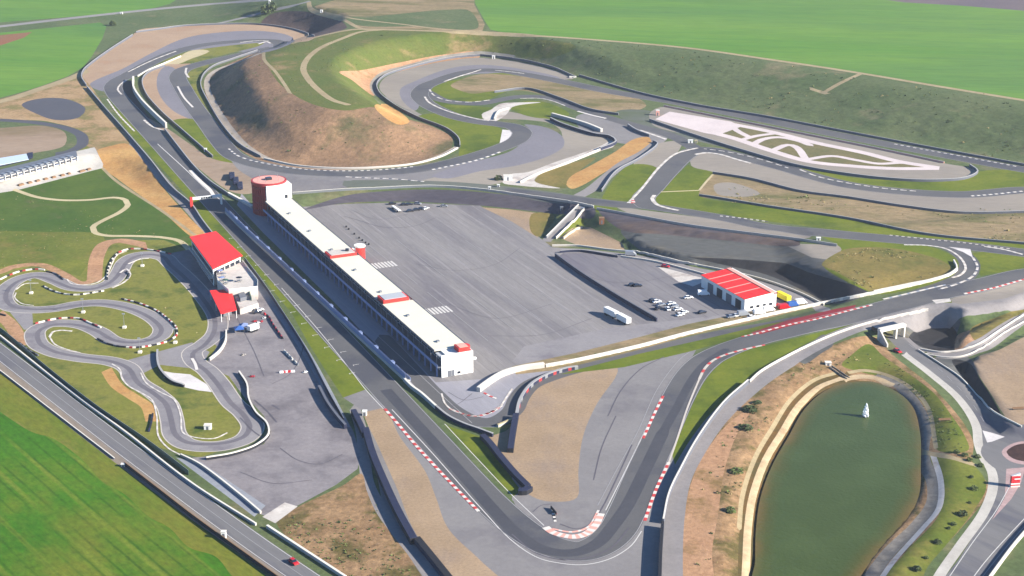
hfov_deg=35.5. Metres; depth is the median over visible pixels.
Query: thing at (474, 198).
slope
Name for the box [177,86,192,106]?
kerb
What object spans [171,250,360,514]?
kart paddock
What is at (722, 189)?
wild land
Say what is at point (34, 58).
field
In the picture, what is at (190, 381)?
apron
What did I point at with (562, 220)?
parapet
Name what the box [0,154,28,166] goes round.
long shed
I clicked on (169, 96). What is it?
runoff
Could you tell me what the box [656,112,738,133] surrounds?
kart pad
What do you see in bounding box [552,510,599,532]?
kerb
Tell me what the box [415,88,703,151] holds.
race track
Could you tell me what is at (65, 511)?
field
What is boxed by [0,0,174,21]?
field
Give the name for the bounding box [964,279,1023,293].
kerb
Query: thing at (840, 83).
path
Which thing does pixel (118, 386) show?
dirt bank
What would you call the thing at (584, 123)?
wall
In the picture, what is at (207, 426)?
marshal hut
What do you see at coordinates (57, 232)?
scrub
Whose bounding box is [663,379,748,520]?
crash barrier
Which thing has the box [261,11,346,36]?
dark bank
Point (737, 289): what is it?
workshop
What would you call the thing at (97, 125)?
dirt bank
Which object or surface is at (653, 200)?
kerb
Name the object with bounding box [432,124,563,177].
runoff
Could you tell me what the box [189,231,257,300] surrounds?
karting pavilion
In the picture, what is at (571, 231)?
wall
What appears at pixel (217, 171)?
runoff
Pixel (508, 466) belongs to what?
tyre wall
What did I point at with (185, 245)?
path
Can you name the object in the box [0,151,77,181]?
grandstand pavilion
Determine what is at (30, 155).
dark shed
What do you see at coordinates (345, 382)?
verge
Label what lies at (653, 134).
kerb
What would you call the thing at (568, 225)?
parapet
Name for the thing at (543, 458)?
gravel trap
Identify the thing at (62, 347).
kerb
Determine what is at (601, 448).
skid mark
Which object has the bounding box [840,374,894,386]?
pond shore
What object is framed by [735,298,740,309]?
door
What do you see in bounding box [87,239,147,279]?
dirt bank
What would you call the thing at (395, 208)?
box trailer
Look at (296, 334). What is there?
catch fence
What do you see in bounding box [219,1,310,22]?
road
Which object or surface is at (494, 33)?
path
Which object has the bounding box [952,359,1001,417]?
hollow
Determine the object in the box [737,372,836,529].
path
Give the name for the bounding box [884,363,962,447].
scrub
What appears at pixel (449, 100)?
kerb
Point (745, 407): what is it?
bush
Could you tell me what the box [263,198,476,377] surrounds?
pit building
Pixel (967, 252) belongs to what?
apron
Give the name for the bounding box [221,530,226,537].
marshal hut
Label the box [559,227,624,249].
gravel trap
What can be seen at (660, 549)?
crash barrier
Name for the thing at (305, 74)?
path
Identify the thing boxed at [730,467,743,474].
bush
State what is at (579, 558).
painted line
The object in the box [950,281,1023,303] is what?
runoff
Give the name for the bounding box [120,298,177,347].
tyre row
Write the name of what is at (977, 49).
field
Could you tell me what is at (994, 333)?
parapet
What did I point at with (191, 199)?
start gantry
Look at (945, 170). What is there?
kart pad
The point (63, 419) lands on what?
crash barrier
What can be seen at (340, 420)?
crash barrier
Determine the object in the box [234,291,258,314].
service block
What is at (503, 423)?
wall
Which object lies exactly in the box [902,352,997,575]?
pavement
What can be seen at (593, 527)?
kerb
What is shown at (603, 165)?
trap
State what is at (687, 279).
apron
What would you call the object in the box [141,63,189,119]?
gravel trap
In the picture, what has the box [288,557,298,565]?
parked car
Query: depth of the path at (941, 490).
540.08 m
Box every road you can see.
[0,0,270,26]
[0,119,88,155]
[0,343,319,575]
[124,132,212,232]
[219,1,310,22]
[251,270,349,427]
[343,180,637,208]
[350,405,438,575]
[542,205,585,241]
[552,248,829,311]
[574,140,665,196]
[887,334,1023,575]
[900,312,1023,358]
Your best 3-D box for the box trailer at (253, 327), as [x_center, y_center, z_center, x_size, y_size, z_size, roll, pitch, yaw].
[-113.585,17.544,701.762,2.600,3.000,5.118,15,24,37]
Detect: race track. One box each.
[103,39,1023,561]
[380,389,668,556]
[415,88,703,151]
[505,188,675,210]
[637,349,729,472]
[860,238,979,315]
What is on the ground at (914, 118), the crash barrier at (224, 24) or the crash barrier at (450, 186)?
the crash barrier at (450, 186)
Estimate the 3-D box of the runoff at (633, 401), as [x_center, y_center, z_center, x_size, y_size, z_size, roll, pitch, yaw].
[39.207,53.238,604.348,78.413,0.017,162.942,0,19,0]
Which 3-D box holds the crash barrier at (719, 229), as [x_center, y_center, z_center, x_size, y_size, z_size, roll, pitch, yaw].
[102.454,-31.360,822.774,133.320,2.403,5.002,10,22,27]
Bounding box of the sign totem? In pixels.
[1009,472,1020,486]
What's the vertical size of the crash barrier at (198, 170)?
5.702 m
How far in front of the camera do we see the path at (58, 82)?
1149.62 m
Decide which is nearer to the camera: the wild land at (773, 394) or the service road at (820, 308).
the wild land at (773, 394)
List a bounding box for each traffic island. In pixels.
[982,430,1003,441]
[993,467,1023,517]
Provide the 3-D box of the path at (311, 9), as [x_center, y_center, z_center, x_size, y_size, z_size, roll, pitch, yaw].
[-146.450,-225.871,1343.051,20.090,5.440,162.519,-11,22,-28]
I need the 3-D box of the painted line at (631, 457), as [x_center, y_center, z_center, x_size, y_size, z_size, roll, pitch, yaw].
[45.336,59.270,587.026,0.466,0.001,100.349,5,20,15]
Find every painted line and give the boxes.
[0,251,264,451]
[0,343,318,575]
[0,352,301,575]
[0,361,283,574]
[12,257,241,441]
[104,39,1023,560]
[122,42,1023,541]
[158,144,218,198]
[234,311,263,375]
[240,417,263,437]
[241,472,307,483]
[254,400,276,421]
[272,348,302,383]
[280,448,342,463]
[283,246,471,422]
[284,291,382,407]
[345,216,433,227]
[392,410,641,564]
[445,424,542,524]
[511,528,628,559]
[560,445,631,528]
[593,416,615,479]
[598,352,688,504]
[606,397,660,508]
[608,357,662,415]
[950,486,1009,575]
[974,519,1023,575]
[983,527,1023,575]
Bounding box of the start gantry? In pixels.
[189,194,221,208]
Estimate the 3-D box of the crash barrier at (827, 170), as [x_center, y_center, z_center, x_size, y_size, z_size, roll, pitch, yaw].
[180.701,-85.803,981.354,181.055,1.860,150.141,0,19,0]
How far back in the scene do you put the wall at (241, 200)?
887.31 m
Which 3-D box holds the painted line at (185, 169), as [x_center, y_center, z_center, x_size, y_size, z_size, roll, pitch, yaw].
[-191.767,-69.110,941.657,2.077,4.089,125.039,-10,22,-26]
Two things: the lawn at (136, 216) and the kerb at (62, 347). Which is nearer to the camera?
the kerb at (62, 347)
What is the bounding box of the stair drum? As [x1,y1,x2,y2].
[351,243,364,258]
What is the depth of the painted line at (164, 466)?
569.70 m
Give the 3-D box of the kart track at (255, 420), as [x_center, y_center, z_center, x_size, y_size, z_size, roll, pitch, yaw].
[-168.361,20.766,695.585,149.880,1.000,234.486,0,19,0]
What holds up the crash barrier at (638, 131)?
on the runoff at (622, 134)
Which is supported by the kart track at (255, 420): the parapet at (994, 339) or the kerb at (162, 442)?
the kerb at (162, 442)
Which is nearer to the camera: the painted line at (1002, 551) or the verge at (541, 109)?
the painted line at (1002, 551)
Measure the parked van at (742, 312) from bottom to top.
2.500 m
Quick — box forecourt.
[0,147,102,192]
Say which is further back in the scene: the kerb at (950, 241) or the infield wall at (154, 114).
the infield wall at (154, 114)
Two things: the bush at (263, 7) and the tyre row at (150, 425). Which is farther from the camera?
the bush at (263, 7)
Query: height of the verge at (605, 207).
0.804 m
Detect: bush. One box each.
[260,4,273,12]
[268,1,276,10]
[494,175,502,180]
[725,506,735,512]
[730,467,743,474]
[737,424,752,431]
[742,405,757,412]
[912,565,921,571]
[933,539,942,544]
[957,510,967,515]
[970,485,978,490]
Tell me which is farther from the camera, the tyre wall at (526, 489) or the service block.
the service block
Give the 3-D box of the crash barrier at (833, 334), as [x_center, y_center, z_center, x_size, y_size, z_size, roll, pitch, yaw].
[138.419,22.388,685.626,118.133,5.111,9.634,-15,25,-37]
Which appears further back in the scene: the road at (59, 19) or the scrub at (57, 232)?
the road at (59, 19)
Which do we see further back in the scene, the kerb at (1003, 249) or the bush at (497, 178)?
the bush at (497, 178)
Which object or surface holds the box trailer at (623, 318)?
on the paddock at (530, 271)
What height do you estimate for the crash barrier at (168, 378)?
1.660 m
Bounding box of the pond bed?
[782,381,912,560]
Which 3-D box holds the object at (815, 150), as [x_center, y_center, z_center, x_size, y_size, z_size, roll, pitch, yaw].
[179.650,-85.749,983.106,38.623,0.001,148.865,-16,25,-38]
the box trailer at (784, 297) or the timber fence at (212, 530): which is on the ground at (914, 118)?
the timber fence at (212, 530)
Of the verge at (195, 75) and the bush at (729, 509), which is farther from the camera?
the verge at (195, 75)
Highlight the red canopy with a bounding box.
[210,289,236,321]
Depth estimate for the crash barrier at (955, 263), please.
739.18 m
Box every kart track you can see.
[0,252,263,451]
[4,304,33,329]
[129,343,208,375]
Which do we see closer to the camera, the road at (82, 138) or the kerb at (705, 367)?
the kerb at (705, 367)
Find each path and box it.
[0,69,88,102]
[13,189,190,249]
[101,167,195,235]
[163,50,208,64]
[204,53,458,169]
[262,52,291,93]
[291,29,1023,100]
[300,30,378,104]
[307,2,385,29]
[322,11,481,30]
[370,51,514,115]
[662,292,1023,575]
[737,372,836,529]
[809,87,828,93]
[824,73,861,91]
[847,369,937,448]
[864,438,937,575]
[875,374,931,442]
[880,456,944,575]
[921,448,976,466]
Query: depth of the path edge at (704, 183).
909.15 m
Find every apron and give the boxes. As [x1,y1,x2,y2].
[164,371,211,391]
[177,458,264,516]
[263,503,296,522]
[482,102,539,120]
[500,130,511,142]
[503,141,612,187]
[657,266,701,285]
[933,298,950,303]
[951,247,971,256]
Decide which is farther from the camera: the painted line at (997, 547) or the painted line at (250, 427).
the painted line at (250, 427)
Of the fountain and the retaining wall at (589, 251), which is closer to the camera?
the fountain
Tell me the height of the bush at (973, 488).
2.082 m
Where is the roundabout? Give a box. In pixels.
[981,424,1023,478]
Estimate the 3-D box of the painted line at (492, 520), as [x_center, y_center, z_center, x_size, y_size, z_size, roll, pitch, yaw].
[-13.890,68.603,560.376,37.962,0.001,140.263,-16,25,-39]
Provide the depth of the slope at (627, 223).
823.36 m
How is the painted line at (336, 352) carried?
on the race track at (367, 369)
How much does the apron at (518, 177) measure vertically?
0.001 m
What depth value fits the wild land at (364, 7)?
1381.37 m
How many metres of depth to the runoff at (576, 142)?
966.89 m
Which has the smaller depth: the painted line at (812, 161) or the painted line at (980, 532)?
the painted line at (980, 532)
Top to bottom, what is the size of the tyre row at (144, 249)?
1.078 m
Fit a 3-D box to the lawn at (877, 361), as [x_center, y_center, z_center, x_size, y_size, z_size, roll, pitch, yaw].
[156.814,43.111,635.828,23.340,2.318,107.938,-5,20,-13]
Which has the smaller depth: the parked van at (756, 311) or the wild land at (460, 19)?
the parked van at (756, 311)
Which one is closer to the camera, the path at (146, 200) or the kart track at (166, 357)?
the kart track at (166, 357)
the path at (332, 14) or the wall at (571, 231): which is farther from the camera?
the path at (332, 14)
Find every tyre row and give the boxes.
[0,268,44,279]
[19,342,38,355]
[35,317,100,327]
[42,285,103,294]
[46,271,64,279]
[97,338,119,346]
[106,252,117,279]
[118,248,171,253]
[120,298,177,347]
[148,413,153,431]
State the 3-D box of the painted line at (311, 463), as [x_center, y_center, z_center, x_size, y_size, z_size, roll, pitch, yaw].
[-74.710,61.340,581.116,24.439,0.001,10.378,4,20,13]
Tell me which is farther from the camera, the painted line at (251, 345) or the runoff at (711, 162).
the runoff at (711, 162)
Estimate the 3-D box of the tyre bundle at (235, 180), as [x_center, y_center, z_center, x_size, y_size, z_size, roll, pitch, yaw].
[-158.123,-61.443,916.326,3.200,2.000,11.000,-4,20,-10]
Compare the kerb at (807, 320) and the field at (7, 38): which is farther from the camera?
the field at (7, 38)
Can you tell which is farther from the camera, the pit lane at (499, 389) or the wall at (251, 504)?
the pit lane at (499, 389)
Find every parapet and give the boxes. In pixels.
[0,335,256,525]
[266,525,346,575]
[546,204,578,237]
[556,208,583,238]
[918,349,1021,426]
[920,314,1023,352]
[926,321,1023,357]
[989,531,1023,575]
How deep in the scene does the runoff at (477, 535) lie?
516.97 m
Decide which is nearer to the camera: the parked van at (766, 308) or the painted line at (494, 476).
the painted line at (494, 476)
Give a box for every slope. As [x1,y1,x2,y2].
[306,190,595,218]
[599,210,799,245]
[685,256,867,303]
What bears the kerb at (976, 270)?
on the race track at (886, 305)
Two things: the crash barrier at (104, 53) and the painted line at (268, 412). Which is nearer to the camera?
the painted line at (268, 412)
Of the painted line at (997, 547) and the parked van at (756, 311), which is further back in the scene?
the parked van at (756, 311)
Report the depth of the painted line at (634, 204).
780.98 m
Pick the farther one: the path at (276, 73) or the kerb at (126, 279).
the path at (276, 73)
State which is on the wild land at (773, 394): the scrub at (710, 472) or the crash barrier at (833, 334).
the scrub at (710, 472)
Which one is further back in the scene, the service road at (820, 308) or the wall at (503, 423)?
the service road at (820, 308)
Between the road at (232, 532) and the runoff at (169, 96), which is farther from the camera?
the runoff at (169, 96)
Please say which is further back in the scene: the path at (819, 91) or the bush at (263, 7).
the bush at (263, 7)
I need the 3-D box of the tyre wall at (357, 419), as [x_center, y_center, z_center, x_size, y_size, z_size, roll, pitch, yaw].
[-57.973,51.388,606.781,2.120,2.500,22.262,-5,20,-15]
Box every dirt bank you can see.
[0,77,129,150]
[0,263,100,283]
[0,311,25,344]
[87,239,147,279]
[97,143,203,235]
[102,368,158,421]
[340,51,479,95]
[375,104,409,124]
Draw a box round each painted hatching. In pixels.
[372,261,397,268]
[428,306,452,313]
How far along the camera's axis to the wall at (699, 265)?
789.58 m
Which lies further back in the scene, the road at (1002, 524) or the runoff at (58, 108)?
the runoff at (58, 108)
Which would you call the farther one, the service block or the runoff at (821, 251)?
the runoff at (821, 251)
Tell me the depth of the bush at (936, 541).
519.93 m
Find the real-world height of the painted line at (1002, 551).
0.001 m
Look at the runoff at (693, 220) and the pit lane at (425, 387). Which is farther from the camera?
the runoff at (693, 220)
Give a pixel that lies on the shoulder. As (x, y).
(118, 459)
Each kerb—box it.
[48,330,71,336]
[49,337,80,352]
[67,251,125,284]
[107,99,134,130]
[112,268,130,287]
[112,364,179,454]
[128,51,175,71]
[140,373,226,438]
[143,120,162,130]
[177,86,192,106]
[189,170,214,194]
[191,358,197,369]
[228,149,415,170]
[346,176,423,181]
[384,408,479,510]
[424,97,488,120]
[429,89,486,101]
[432,152,499,169]
[441,389,511,415]
[449,406,501,416]
[543,513,603,538]
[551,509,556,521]
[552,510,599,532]
[577,111,604,118]
[629,148,696,201]
[640,130,665,138]
[642,396,663,438]
[643,462,669,520]
[650,195,677,210]
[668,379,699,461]
[696,152,749,162]
[698,344,764,378]
[708,149,787,167]
[722,216,767,221]
[741,304,871,336]
[800,169,912,190]
[883,284,944,298]
[889,235,1009,248]
[896,144,1015,166]
[904,244,966,277]
[937,257,978,289]
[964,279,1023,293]
[971,191,1022,195]
[984,246,1021,254]
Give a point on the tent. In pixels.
(238, 327)
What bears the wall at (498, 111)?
on the apron at (489, 114)
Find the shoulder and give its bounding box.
[0,363,282,575]
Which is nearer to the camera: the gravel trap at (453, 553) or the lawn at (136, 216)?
the gravel trap at (453, 553)
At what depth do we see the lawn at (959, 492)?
539.21 m
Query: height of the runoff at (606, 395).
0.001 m
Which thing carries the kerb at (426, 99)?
on the race track at (367, 369)
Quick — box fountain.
[862,403,868,417]
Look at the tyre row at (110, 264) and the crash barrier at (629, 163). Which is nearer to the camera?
the tyre row at (110, 264)
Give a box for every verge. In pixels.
[106,99,364,396]
[158,43,263,64]
[172,118,231,162]
[188,64,234,144]
[419,114,501,155]
[431,73,516,101]
[433,100,492,118]
[445,425,518,496]
[511,101,568,117]
[512,304,815,373]
[563,321,783,373]
[594,205,616,212]
[602,164,656,201]
[656,189,1023,248]
[663,165,711,190]
[672,301,951,463]
[802,168,1023,190]
[821,236,958,293]
[973,252,1023,275]
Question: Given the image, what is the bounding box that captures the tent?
[234,326,243,334]
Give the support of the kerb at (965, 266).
on the race track at (367, 369)
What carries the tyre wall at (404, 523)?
on the runoff at (655, 517)
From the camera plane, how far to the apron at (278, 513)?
540.02 m
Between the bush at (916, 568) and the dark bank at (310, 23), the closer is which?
the bush at (916, 568)
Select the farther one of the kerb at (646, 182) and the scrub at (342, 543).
the kerb at (646, 182)
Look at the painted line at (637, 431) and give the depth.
600.80 m
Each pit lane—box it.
[237,194,552,426]
[272,249,385,354]
[375,316,798,426]
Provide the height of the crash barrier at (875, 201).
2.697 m
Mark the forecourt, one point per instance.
(89, 158)
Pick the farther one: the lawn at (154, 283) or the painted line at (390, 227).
the painted line at (390, 227)
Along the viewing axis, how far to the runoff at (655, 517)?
530.56 m
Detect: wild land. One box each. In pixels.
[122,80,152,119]
[277,474,421,575]
[315,0,484,30]
[344,9,478,29]
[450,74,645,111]
[535,157,595,187]
[621,230,860,303]
[683,412,749,575]
[687,336,987,575]
[699,174,1023,241]
[714,182,759,196]
[955,330,973,349]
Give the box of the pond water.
[752,381,920,575]
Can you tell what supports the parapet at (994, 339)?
on the road at (1000, 339)
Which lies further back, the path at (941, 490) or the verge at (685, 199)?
the verge at (685, 199)
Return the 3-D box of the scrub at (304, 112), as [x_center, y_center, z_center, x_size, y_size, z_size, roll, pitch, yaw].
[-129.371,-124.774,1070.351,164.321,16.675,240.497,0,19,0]
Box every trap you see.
[0,126,66,157]
[82,24,314,84]
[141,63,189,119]
[365,408,497,575]
[482,207,537,237]
[489,368,617,501]
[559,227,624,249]
[566,137,650,188]
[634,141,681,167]
[974,337,1023,423]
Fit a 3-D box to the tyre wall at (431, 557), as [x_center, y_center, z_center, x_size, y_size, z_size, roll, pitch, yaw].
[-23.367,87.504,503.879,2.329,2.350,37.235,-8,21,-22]
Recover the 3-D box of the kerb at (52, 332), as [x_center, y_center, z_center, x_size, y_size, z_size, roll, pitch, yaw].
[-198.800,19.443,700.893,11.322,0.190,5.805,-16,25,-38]
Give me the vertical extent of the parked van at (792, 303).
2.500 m
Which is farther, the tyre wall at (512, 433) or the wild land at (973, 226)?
the wild land at (973, 226)
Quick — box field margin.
[0,373,262,575]
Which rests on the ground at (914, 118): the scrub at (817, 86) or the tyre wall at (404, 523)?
the scrub at (817, 86)
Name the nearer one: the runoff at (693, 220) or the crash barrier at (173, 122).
the runoff at (693, 220)
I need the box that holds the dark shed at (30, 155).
[27,152,32,159]
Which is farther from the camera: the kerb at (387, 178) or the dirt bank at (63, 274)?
the kerb at (387, 178)
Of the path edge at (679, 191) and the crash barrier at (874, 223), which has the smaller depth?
the crash barrier at (874, 223)
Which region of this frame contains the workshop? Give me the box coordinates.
[701,268,777,310]
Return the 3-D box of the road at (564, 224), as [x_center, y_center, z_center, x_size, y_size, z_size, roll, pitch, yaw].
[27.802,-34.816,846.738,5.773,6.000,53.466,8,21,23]
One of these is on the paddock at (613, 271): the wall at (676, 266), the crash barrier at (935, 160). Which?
the wall at (676, 266)
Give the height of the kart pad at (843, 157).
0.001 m
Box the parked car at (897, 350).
[892,348,901,352]
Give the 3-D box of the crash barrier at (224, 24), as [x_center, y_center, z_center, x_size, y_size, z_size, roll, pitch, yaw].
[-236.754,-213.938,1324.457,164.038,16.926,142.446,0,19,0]
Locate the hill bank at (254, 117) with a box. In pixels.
[205,53,452,169]
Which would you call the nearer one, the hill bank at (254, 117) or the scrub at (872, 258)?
the scrub at (872, 258)
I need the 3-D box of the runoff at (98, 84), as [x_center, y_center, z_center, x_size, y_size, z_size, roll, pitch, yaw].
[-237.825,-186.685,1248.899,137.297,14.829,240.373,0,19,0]
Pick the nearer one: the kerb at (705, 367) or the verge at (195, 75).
the kerb at (705, 367)
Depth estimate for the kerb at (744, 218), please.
842.47 m
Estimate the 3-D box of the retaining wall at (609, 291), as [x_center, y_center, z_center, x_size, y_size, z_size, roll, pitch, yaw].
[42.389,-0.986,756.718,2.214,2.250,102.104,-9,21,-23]
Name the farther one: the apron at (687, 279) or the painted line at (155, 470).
the apron at (687, 279)
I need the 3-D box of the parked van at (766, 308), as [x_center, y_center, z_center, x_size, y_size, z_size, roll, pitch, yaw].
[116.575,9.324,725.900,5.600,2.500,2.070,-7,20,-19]
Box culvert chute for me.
[829,365,849,378]
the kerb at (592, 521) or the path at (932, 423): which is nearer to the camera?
the kerb at (592, 521)
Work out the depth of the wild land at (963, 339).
686.34 m
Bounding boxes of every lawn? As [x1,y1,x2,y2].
[0,169,191,266]
[0,231,104,275]
[0,240,239,456]
[529,213,553,236]
[560,217,583,236]
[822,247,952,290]
[842,344,968,452]
[886,457,985,575]
[970,309,1023,339]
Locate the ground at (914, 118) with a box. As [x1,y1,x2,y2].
[0,0,1023,575]
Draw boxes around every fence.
[0,328,188,474]
[124,462,277,575]
[244,257,343,419]
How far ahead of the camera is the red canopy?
725.60 m
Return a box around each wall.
[132,76,166,127]
[137,55,180,76]
[180,453,261,513]
[206,371,269,459]
[209,329,226,360]
[225,208,410,380]
[228,192,252,207]
[264,147,457,168]
[351,409,364,437]
[362,427,416,543]
[403,377,436,408]
[414,536,451,575]
[477,362,544,391]
[480,434,530,486]
[494,107,508,119]
[497,418,511,427]
[507,413,518,452]
[515,365,577,412]
[518,485,532,495]
[519,148,600,182]
[545,268,957,366]
[551,113,602,131]
[552,244,824,305]
[555,253,657,321]
[560,249,617,257]
[563,226,582,238]
[621,255,705,273]
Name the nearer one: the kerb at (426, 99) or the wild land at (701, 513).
the wild land at (701, 513)
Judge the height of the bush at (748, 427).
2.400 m
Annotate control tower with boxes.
[251,174,291,215]
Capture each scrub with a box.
[1,196,183,266]
[221,61,422,153]
[284,31,404,90]
[285,504,411,575]
[500,39,1017,163]
[696,354,870,564]
[726,184,1020,239]
[829,248,932,286]
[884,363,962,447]
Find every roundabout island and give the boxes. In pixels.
[1002,441,1023,463]
[1007,444,1023,460]
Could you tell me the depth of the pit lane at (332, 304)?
734.76 m
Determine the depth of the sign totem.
559.09 m
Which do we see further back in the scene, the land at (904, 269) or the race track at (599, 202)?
the race track at (599, 202)
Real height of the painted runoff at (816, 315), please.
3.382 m
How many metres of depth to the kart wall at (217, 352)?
679.85 m
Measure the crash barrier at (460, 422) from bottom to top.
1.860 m
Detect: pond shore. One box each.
[738,369,857,575]
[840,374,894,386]
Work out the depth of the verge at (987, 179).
909.49 m
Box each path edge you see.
[662,190,698,191]
[699,174,713,189]
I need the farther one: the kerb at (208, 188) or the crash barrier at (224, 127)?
the crash barrier at (224, 127)
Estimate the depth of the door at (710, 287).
749.82 m
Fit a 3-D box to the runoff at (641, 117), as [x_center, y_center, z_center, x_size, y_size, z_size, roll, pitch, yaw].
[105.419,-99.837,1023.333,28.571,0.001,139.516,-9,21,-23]
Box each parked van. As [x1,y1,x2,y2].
[625,250,636,255]
[697,289,709,295]
[737,309,749,316]
[753,308,765,314]
[762,305,774,311]
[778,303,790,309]
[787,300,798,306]
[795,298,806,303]
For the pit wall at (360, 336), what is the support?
on the pit lane at (332, 304)
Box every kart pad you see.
[649,107,975,178]
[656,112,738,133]
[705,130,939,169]
[720,120,938,166]
[727,122,749,136]
[737,133,776,140]
[748,136,812,145]
[768,144,808,160]
[803,155,901,164]
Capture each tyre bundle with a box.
[229,172,234,179]
[233,177,238,184]
[237,181,242,189]
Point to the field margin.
(20, 407)
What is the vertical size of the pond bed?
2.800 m
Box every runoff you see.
[22,98,84,119]
[90,31,294,90]
[148,118,251,193]
[157,66,191,118]
[232,160,477,193]
[343,390,384,410]
[368,426,676,575]
[374,408,658,575]
[379,58,572,110]
[400,65,558,109]
[422,112,610,184]
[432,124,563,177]
[512,350,695,530]
[512,363,641,514]
[576,114,666,143]
[617,109,734,149]
[619,208,810,238]
[690,153,1023,210]
[751,305,855,333]
[788,244,841,258]
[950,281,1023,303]
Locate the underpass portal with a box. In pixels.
[871,321,905,346]
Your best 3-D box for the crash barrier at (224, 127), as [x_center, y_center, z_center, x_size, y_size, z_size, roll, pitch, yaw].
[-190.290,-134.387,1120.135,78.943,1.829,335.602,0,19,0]
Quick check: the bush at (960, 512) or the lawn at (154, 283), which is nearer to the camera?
the bush at (960, 512)
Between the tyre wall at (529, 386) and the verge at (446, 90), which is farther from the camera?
the verge at (446, 90)
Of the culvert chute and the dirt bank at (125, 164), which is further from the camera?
the dirt bank at (125, 164)
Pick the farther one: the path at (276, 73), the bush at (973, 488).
the path at (276, 73)
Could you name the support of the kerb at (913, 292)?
on the race track at (886, 305)
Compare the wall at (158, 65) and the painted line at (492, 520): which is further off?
the wall at (158, 65)
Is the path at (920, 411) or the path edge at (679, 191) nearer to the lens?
the path at (920, 411)
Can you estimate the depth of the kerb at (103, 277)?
769.87 m
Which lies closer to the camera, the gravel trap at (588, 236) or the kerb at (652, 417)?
the kerb at (652, 417)
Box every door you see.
[708,283,712,293]
[717,288,721,298]
[726,293,731,303]
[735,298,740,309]
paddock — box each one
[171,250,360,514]
[208,331,260,408]
[303,202,655,381]
[512,311,751,363]
[560,253,794,321]
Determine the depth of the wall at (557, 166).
941.58 m
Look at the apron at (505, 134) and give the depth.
1014.31 m
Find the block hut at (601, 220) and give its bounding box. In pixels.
[599,217,604,224]
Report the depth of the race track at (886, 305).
738.55 m
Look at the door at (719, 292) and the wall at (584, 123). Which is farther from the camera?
the wall at (584, 123)
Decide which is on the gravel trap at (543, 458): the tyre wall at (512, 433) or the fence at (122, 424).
the tyre wall at (512, 433)
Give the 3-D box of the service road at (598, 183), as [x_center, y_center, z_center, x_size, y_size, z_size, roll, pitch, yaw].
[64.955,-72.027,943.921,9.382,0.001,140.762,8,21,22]
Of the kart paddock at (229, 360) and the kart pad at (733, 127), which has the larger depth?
the kart pad at (733, 127)
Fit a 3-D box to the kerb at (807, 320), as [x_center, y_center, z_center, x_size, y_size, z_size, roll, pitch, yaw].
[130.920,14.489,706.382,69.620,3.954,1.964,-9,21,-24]
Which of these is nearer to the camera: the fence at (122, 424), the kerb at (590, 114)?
the fence at (122, 424)
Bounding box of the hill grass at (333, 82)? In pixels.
[265,30,575,119]
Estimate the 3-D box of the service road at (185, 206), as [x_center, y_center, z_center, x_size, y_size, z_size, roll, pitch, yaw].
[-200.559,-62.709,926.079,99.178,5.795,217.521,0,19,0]
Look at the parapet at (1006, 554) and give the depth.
512.60 m
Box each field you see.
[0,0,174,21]
[0,22,105,96]
[0,32,30,44]
[0,412,265,575]
[475,0,1023,98]
[890,0,1023,10]
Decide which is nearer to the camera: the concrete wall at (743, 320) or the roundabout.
the roundabout
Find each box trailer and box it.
[247,323,258,332]
[391,205,400,211]
[603,306,618,318]
[616,312,630,324]
[776,291,790,302]
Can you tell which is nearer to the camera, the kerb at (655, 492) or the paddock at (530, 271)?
the kerb at (655, 492)
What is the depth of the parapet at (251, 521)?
593.38 m
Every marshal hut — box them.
[203,423,211,429]
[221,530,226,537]
[503,174,512,180]
[825,361,831,365]
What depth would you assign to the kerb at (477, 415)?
626.90 m
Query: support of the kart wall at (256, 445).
on the kart paddock at (306, 427)
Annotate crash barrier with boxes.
[0,370,114,458]
[81,34,132,85]
[87,86,211,231]
[136,23,314,36]
[142,64,212,157]
[156,349,184,386]
[164,128,227,194]
[200,49,260,157]
[293,185,593,207]
[318,385,346,428]
[376,54,479,143]
[435,405,493,436]
[480,54,574,75]
[494,87,618,114]
[550,117,616,149]
[579,74,1023,165]
[597,207,836,246]
[601,140,657,191]
[627,124,649,136]
[649,119,977,181]
[658,521,663,575]
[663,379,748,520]
[664,105,943,162]
[699,194,1023,244]
[713,171,1023,213]
[749,308,927,381]
[873,259,957,290]
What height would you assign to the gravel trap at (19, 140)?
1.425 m
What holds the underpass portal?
on the road at (1002, 524)
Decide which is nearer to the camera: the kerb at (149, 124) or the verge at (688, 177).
the verge at (688, 177)
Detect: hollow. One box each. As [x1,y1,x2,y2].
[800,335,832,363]
[897,319,1007,420]
[909,327,957,352]
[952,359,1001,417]
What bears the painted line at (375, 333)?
on the pit lane at (499, 389)

